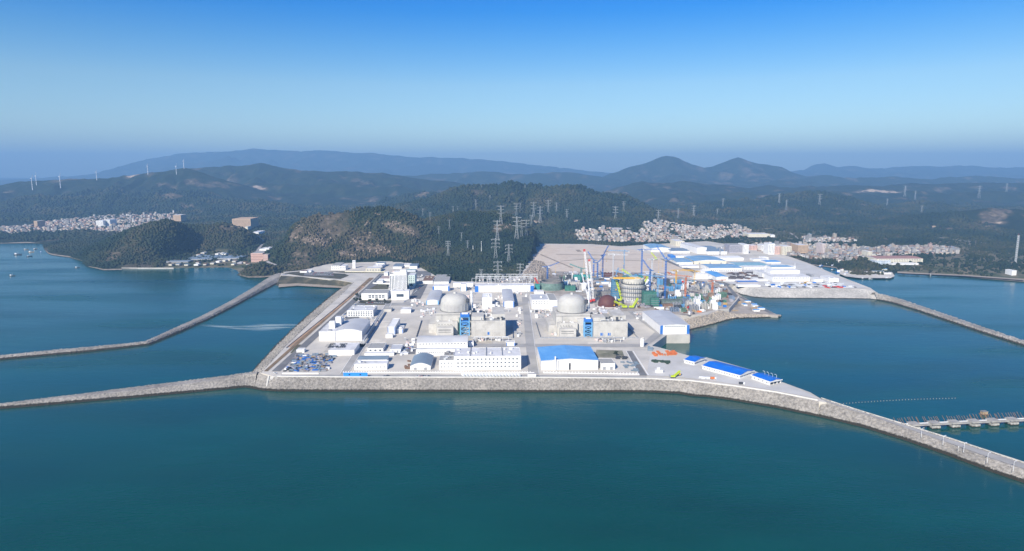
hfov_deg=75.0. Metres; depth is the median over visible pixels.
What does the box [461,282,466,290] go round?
building
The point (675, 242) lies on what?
building
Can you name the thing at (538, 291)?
building
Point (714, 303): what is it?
scaffold block
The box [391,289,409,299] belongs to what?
building
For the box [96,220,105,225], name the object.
building
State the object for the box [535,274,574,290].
unfinished containment
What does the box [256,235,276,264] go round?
road
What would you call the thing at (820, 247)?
building
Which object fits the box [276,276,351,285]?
shore
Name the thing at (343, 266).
building
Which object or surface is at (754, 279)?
warehouse
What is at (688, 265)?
warehouse
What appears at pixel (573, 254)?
dirt track
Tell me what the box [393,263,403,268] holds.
building
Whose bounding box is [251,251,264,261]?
building
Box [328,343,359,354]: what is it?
building
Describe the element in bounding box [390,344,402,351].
building
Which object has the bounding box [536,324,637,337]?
fence
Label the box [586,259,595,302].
crawler crane
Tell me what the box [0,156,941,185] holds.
mountains
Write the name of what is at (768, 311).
road
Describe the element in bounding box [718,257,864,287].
wharf ground
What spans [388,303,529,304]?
road
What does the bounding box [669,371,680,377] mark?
crawler crane
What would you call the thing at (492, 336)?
pipe rack
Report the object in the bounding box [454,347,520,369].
building
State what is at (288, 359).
road
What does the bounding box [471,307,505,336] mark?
turbine hall
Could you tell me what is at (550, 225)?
forest
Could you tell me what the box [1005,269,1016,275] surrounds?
building
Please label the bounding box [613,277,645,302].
unfinished containment
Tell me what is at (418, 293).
car park
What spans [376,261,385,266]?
building
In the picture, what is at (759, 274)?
warehouse
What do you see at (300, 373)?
wall
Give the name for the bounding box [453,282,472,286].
building
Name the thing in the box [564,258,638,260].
dirt track
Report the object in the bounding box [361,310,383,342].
pipe rack
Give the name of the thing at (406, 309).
building
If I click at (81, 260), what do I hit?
shore
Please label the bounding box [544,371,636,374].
fence
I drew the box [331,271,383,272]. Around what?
grass
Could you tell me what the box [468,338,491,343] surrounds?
paving
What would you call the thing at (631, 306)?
crawler crane
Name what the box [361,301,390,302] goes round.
lawn
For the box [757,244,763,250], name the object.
building
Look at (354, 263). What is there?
chimney tower
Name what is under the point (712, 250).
warehouse
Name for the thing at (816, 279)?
warehouse
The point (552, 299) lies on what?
building
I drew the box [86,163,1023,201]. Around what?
hills
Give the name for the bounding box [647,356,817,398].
apron
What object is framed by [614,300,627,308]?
crawler crane
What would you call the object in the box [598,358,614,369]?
building
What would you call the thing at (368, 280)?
verge
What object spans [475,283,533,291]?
building
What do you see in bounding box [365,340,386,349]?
paving
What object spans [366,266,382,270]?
building
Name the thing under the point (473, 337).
fence
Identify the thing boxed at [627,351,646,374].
road
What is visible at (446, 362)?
building
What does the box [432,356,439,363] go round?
paving
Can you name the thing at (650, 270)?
tower crane
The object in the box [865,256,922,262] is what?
building
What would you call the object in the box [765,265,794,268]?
warehouse
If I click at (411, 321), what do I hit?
ground
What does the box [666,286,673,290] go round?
scaffold block
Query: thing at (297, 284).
beach
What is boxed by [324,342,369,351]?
paving
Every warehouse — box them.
[335,318,369,340]
[410,353,433,369]
[426,290,442,304]
[537,345,597,369]
[643,243,670,251]
[668,248,689,252]
[668,258,692,263]
[675,255,690,257]
[679,264,698,267]
[680,242,706,253]
[684,255,726,263]
[700,264,741,270]
[704,246,726,253]
[705,271,727,280]
[715,256,743,259]
[728,262,766,266]
[728,279,767,280]
[735,280,758,282]
[736,284,760,286]
[741,265,765,268]
[750,258,768,260]
[753,270,763,276]
[755,268,809,281]
[761,260,780,262]
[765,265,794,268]
[810,277,822,281]
[820,276,838,281]
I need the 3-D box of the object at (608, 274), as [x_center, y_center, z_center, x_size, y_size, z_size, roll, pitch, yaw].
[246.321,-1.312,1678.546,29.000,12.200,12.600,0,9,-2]
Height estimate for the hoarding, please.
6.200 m
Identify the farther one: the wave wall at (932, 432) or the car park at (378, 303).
the car park at (378, 303)
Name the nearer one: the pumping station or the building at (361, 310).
the pumping station
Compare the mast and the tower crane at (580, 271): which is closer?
the tower crane at (580, 271)
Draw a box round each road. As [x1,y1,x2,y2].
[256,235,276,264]
[272,287,370,370]
[281,375,645,377]
[340,304,389,373]
[360,344,645,346]
[367,274,383,287]
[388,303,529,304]
[522,297,538,373]
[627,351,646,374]
[628,311,661,345]
[661,259,728,285]
[727,286,737,296]
[740,297,772,313]
[821,399,1023,467]
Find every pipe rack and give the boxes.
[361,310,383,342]
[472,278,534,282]
[474,336,508,340]
[597,337,620,341]
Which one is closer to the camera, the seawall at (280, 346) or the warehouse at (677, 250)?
the seawall at (280, 346)
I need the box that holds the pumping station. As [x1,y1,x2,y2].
[642,310,689,333]
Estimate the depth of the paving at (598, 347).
1014.77 m
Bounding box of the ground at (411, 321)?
[261,241,875,409]
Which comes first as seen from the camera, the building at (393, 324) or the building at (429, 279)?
the building at (393, 324)
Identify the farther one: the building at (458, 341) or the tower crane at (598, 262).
the tower crane at (598, 262)
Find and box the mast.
[1015,235,1019,262]
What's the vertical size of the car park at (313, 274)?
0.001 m
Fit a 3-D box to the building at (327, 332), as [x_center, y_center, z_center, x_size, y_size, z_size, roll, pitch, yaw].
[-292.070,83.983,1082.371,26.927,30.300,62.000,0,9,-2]
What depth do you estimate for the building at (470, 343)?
1017.65 m
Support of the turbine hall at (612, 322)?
on the ground at (411, 321)
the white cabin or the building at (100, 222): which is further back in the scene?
the building at (100, 222)
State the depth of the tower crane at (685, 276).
1414.87 m
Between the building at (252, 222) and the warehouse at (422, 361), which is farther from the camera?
the building at (252, 222)
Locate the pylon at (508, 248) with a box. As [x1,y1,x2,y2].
[505,244,511,260]
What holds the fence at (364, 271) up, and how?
on the ground at (411, 321)
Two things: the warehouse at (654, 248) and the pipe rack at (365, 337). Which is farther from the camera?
the warehouse at (654, 248)
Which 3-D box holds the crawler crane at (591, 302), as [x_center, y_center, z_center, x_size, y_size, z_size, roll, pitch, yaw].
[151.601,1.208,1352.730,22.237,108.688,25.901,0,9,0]
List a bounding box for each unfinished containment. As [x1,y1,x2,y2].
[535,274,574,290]
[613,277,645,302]
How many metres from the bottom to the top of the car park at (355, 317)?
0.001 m
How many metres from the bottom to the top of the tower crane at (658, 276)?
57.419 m
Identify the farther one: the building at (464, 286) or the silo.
the building at (464, 286)
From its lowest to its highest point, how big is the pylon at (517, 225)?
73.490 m
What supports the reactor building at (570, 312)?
on the ground at (411, 321)
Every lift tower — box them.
[459,312,469,334]
[583,317,592,336]
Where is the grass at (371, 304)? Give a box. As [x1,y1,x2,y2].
[359,300,390,304]
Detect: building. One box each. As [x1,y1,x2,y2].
[34,220,44,226]
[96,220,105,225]
[106,219,116,225]
[173,214,186,220]
[232,217,258,227]
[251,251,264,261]
[254,230,264,233]
[263,253,269,260]
[296,348,305,352]
[319,316,343,340]
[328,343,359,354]
[331,262,343,269]
[340,264,347,269]
[347,305,376,316]
[354,360,388,369]
[358,355,388,359]
[361,289,390,299]
[364,351,394,355]
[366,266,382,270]
[367,343,385,350]
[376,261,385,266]
[379,276,389,280]
[383,307,392,311]
[386,333,393,337]
[388,318,399,334]
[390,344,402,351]
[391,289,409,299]
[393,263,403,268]
[396,325,404,332]
[401,307,411,312]
[408,273,416,285]
[409,263,418,268]
[416,347,454,355]
[417,335,467,347]
[422,275,434,283]
[429,291,473,334]
[433,274,449,283]
[433,284,449,290]
[439,355,453,369]
[444,351,453,354]
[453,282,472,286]
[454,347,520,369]
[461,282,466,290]
[468,341,473,346]
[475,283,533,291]
[482,293,491,307]
[502,289,513,306]
[506,341,514,345]
[530,294,548,308]
[534,290,543,293]
[546,292,589,336]
[546,293,556,310]
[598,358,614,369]
[670,239,684,245]
[724,243,742,252]
[738,243,748,253]
[743,233,769,236]
[749,244,756,249]
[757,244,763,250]
[763,243,774,253]
[774,245,780,253]
[777,245,791,254]
[791,243,808,252]
[816,243,825,252]
[862,250,871,255]
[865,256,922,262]
[870,259,890,263]
[888,262,918,264]
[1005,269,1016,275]
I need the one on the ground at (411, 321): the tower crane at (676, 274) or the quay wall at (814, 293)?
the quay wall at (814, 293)
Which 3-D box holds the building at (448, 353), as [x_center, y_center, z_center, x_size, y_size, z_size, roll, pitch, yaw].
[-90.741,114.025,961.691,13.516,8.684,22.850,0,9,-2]
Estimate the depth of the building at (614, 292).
1382.43 m
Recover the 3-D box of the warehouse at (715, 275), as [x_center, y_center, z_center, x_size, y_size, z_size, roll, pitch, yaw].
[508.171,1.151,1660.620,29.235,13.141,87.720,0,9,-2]
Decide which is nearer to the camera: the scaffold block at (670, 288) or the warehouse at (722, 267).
the scaffold block at (670, 288)
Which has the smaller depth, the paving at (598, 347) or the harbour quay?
the paving at (598, 347)
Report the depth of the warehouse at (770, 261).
1934.00 m
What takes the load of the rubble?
on the rubble slope
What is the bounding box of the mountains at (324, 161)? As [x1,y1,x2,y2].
[0,148,1023,183]
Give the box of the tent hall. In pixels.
[692,276,710,278]
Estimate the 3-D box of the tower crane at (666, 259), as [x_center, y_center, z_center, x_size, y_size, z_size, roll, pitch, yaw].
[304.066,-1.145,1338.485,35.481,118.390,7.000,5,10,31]
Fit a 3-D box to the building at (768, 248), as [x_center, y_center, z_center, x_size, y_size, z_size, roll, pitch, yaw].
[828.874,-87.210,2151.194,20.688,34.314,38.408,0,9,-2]
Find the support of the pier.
in the sea
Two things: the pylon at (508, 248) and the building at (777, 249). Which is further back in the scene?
the building at (777, 249)
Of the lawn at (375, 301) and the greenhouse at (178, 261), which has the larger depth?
the greenhouse at (178, 261)
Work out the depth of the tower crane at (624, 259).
1645.96 m
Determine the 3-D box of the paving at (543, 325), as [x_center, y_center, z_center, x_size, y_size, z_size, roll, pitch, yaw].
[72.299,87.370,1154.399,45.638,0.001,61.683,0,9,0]
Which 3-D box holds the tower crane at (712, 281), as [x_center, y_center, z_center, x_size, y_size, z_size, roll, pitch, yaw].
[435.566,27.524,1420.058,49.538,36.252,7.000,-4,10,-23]
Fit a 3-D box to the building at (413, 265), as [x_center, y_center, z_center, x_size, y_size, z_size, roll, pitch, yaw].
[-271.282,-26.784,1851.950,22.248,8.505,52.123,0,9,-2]
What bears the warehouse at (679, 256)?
on the ground at (411, 321)
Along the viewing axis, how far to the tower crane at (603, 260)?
1669.14 m
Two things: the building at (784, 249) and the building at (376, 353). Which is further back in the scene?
the building at (784, 249)
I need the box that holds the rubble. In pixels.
[522,260,552,280]
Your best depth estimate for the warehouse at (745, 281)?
1594.86 m
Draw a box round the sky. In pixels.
[0,0,1023,177]
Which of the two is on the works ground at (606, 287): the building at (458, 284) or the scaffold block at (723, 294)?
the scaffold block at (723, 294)
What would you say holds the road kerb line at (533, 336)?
on the road at (531, 356)
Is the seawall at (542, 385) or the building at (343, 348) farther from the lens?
the building at (343, 348)
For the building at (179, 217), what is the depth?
3371.59 m
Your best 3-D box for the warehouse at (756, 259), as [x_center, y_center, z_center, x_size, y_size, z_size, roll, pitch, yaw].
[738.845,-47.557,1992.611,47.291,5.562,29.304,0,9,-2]
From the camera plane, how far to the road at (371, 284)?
1599.66 m
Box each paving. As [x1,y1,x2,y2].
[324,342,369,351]
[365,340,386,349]
[370,321,389,327]
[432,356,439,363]
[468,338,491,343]
[540,322,546,329]
[588,342,609,348]
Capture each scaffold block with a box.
[663,279,669,285]
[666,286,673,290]
[669,307,678,311]
[674,290,680,295]
[689,304,697,310]
[693,294,700,301]
[699,301,707,308]
[711,300,717,308]
[713,293,720,299]
[718,292,726,297]
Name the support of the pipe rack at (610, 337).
on the ground at (411, 321)
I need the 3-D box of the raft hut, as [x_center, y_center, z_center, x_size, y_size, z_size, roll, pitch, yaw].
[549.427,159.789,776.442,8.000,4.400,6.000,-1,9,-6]
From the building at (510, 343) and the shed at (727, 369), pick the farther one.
the building at (510, 343)
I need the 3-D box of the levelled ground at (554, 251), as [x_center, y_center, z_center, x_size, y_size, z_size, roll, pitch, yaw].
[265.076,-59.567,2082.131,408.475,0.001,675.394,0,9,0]
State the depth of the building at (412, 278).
1554.27 m
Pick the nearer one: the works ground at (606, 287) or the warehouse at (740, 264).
the works ground at (606, 287)
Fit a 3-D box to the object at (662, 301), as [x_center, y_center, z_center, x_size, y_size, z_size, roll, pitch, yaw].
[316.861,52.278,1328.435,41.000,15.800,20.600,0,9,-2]
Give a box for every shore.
[46,251,121,269]
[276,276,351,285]
[684,310,781,329]
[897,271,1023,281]
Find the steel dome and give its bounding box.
[597,295,616,307]
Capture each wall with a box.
[130,268,173,268]
[277,376,817,400]
[282,373,318,373]
[732,284,877,299]
[821,397,1023,462]
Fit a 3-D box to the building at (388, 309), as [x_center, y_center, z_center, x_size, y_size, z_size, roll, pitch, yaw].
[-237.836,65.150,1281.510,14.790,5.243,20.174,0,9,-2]
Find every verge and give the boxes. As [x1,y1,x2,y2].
[265,278,372,370]
[288,286,364,346]
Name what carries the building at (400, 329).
on the ground at (411, 321)
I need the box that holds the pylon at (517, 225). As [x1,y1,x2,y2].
[512,216,520,238]
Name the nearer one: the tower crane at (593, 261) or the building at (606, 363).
the building at (606, 363)
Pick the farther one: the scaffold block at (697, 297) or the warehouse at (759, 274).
the warehouse at (759, 274)
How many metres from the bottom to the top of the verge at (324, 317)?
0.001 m
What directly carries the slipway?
on the ground at (411, 321)
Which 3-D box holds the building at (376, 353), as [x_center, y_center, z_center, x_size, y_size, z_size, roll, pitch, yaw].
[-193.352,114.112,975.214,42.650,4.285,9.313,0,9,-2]
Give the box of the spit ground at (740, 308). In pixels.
[730,289,777,317]
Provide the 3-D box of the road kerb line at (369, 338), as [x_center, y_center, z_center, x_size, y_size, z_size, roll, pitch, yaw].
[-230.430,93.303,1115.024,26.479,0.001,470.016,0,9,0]
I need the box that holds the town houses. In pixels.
[0,210,959,261]
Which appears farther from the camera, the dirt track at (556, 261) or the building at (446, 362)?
the dirt track at (556, 261)
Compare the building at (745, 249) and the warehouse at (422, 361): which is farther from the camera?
the building at (745, 249)
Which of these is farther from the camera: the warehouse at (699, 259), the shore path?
the warehouse at (699, 259)
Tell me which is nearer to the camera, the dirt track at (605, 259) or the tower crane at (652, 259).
the tower crane at (652, 259)
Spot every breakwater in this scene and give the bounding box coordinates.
[0,273,280,359]
[0,371,257,408]
[819,398,1023,482]
[870,292,1023,345]
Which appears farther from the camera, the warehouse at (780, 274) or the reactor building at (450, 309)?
the warehouse at (780, 274)
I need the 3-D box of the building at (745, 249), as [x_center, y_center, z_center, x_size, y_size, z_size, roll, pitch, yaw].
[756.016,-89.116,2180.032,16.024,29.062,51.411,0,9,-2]
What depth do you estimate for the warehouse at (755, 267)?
1811.66 m
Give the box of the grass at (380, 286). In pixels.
[370,284,388,288]
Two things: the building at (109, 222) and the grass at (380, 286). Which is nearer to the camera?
the grass at (380, 286)
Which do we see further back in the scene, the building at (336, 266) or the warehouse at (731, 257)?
the warehouse at (731, 257)
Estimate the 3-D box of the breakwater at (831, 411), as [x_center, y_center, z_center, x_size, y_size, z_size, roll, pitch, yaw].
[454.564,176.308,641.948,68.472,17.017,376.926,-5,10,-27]
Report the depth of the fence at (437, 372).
887.27 m
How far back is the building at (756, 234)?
2662.12 m
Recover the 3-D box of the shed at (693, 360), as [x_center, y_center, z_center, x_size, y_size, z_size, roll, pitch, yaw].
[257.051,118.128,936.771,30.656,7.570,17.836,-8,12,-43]
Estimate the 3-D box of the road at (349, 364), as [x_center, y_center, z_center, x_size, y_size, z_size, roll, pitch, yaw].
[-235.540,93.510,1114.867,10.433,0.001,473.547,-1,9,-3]
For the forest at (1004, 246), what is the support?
on the land
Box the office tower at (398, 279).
[390,269,407,290]
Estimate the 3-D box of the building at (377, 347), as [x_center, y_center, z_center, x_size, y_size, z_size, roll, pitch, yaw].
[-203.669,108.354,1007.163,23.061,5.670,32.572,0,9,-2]
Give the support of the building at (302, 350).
on the ground at (411, 321)
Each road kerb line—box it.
[349,305,390,370]
[528,301,538,371]
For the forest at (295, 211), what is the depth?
4048.21 m
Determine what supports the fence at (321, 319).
on the ground at (411, 321)
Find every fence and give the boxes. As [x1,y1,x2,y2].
[286,287,360,347]
[343,371,533,372]
[345,271,384,271]
[416,319,512,337]
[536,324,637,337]
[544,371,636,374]
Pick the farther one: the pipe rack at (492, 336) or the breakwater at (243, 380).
the pipe rack at (492, 336)
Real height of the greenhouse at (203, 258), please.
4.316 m
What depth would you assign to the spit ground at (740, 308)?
1326.04 m
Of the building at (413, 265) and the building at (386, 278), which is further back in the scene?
the building at (413, 265)
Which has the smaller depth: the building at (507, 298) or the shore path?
the building at (507, 298)
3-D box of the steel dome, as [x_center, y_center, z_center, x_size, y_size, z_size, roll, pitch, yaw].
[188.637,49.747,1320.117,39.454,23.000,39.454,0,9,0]
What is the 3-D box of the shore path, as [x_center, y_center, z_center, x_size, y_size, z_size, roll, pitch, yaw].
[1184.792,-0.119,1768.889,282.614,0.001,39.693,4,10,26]
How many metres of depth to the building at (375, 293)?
1392.46 m
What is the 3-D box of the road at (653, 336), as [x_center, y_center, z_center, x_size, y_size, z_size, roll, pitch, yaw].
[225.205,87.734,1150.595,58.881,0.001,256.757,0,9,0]
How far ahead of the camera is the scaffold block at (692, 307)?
1275.80 m
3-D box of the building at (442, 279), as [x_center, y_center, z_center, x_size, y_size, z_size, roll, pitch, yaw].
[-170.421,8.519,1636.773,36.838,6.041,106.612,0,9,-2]
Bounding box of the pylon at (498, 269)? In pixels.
[493,261,501,281]
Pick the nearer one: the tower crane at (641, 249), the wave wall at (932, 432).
the wave wall at (932, 432)
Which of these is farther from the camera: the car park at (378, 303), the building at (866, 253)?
the building at (866, 253)
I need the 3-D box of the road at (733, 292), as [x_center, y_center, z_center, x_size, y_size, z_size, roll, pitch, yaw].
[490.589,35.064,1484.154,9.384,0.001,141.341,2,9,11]
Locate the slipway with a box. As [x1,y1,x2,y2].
[266,375,276,385]
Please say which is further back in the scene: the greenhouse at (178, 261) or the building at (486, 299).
the greenhouse at (178, 261)
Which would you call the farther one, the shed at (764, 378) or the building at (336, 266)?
the building at (336, 266)
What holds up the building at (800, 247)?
on the land
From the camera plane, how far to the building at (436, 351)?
967.96 m
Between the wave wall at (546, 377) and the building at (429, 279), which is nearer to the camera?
the wave wall at (546, 377)
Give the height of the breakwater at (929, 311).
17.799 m
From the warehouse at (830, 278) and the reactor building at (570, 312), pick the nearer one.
the reactor building at (570, 312)
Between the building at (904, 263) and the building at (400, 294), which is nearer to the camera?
the building at (400, 294)
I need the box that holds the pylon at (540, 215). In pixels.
[537,206,541,222]
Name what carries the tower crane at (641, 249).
on the works ground at (606, 287)
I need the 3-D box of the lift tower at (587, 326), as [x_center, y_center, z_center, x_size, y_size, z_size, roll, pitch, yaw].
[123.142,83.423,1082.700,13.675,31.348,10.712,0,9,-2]
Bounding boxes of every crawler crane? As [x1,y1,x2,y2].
[581,249,592,303]
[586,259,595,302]
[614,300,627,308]
[616,280,621,301]
[627,298,637,308]
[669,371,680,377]
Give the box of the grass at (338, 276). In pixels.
[285,271,348,278]
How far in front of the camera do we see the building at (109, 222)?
3180.72 m
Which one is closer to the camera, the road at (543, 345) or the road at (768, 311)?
the road at (543, 345)
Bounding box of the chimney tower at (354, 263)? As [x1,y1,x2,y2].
[352,260,355,267]
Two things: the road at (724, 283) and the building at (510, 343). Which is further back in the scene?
the road at (724, 283)
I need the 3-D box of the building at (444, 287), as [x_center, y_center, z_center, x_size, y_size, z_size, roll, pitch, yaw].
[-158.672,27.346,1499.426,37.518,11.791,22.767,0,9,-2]
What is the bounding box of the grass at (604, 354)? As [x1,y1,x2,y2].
[595,350,623,357]
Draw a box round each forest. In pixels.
[0,179,1023,221]
[0,183,1023,240]
[43,205,697,280]
[696,237,1023,275]
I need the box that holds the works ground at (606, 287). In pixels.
[520,271,736,315]
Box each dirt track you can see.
[540,254,572,267]
[558,254,591,254]
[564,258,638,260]
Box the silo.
[640,337,643,346]
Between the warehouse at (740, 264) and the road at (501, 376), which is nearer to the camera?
the road at (501, 376)
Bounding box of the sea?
[0,243,1023,550]
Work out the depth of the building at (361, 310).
1227.26 m
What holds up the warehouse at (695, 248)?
on the ground at (411, 321)
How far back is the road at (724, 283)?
1807.66 m
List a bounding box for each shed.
[684,355,706,364]
[702,361,754,378]
[751,373,782,384]
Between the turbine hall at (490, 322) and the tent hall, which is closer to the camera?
the turbine hall at (490, 322)
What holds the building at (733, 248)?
on the ground at (411, 321)
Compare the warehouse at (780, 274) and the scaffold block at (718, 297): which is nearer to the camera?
the scaffold block at (718, 297)
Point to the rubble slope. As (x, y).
(537, 269)
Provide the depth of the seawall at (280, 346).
1147.54 m
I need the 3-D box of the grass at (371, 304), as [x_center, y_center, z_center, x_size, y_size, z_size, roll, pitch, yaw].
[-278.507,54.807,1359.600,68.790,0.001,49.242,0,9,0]
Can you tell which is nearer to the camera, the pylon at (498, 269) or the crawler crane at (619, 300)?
the crawler crane at (619, 300)
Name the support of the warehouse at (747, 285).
on the wharf ground at (803, 268)
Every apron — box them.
[537,348,625,372]
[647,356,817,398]
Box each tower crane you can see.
[569,264,585,281]
[588,252,597,275]
[593,254,604,277]
[600,245,608,277]
[608,253,627,278]
[613,250,629,273]
[637,248,651,274]
[638,273,664,295]
[642,259,653,289]
[647,258,663,281]
[656,246,672,298]
[671,270,693,287]
[671,274,691,295]
[707,279,726,291]
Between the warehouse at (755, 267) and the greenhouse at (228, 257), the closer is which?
the warehouse at (755, 267)
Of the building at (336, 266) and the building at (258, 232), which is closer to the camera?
the building at (336, 266)
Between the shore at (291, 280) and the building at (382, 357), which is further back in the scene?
the shore at (291, 280)
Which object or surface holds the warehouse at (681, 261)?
on the ground at (411, 321)
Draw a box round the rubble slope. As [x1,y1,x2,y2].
[523,260,552,279]
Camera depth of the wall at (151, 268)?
1918.82 m
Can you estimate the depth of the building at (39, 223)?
3095.21 m
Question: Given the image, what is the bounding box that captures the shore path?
[898,272,1023,279]
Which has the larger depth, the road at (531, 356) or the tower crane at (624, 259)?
the tower crane at (624, 259)
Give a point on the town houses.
(642, 235)
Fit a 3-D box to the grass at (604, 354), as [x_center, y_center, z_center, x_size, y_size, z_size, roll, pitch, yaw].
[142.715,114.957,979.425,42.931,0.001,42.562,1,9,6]
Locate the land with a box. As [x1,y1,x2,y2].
[0,168,1023,281]
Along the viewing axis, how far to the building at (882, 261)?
1965.72 m
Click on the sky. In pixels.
(87, 87)
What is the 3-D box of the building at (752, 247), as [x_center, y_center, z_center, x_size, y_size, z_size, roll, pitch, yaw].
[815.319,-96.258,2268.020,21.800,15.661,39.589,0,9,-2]
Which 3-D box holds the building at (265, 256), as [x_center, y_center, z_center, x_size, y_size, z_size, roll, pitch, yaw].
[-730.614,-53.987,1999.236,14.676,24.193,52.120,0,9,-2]
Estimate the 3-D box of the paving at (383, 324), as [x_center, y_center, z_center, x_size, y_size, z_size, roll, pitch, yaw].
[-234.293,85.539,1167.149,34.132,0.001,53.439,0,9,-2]
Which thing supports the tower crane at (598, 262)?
on the works ground at (606, 287)
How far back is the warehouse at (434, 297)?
1359.07 m
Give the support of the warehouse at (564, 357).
on the ground at (411, 321)
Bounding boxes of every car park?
[304,272,333,275]
[346,303,364,318]
[367,300,389,303]
[388,271,430,277]
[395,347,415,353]
[410,284,426,298]
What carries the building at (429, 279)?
on the ground at (411, 321)
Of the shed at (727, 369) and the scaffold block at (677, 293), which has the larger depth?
the scaffold block at (677, 293)
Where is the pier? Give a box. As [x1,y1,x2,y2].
[893,412,1023,428]
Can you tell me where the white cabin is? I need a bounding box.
[655,367,662,372]
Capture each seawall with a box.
[252,282,353,373]
[254,373,818,416]
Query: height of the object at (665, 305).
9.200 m
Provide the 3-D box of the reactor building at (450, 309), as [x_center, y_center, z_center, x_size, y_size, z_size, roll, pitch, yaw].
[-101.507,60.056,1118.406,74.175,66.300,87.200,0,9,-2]
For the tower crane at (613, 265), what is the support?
on the works ground at (606, 287)
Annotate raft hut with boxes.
[979,410,988,414]
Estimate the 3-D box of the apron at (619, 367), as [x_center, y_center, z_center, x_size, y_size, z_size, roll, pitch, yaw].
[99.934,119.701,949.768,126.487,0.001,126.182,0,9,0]
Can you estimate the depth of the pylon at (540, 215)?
2987.10 m
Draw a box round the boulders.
[229,213,510,255]
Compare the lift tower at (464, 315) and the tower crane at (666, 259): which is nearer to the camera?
the lift tower at (464, 315)
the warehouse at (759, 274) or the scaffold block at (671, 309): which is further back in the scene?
the warehouse at (759, 274)
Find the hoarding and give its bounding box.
[343,373,367,375]
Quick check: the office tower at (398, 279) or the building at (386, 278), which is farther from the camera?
the building at (386, 278)
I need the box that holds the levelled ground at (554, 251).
[533,244,688,272]
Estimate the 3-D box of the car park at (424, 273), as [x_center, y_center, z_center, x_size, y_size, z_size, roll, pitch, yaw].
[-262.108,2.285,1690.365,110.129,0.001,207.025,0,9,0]
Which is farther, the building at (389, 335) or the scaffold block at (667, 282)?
the scaffold block at (667, 282)
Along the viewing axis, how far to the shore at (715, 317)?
1253.30 m
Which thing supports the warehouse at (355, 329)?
on the ground at (411, 321)
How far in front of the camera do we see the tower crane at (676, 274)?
1528.87 m
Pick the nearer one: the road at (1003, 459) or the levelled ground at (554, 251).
the road at (1003, 459)
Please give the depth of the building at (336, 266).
1803.32 m
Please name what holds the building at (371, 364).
on the ground at (411, 321)
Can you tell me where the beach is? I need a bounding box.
[279,283,343,287]
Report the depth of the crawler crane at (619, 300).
1371.57 m
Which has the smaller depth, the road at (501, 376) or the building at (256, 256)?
the road at (501, 376)
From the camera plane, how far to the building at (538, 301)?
1295.21 m
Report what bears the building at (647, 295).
on the works ground at (606, 287)
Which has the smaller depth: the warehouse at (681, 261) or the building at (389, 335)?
the building at (389, 335)
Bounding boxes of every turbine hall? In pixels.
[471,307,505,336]
[590,309,627,336]
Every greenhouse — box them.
[166,260,192,262]
[187,255,221,259]
[217,255,243,258]
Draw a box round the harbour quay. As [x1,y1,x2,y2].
[840,270,893,277]
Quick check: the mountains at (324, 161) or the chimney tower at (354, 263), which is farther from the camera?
the mountains at (324, 161)

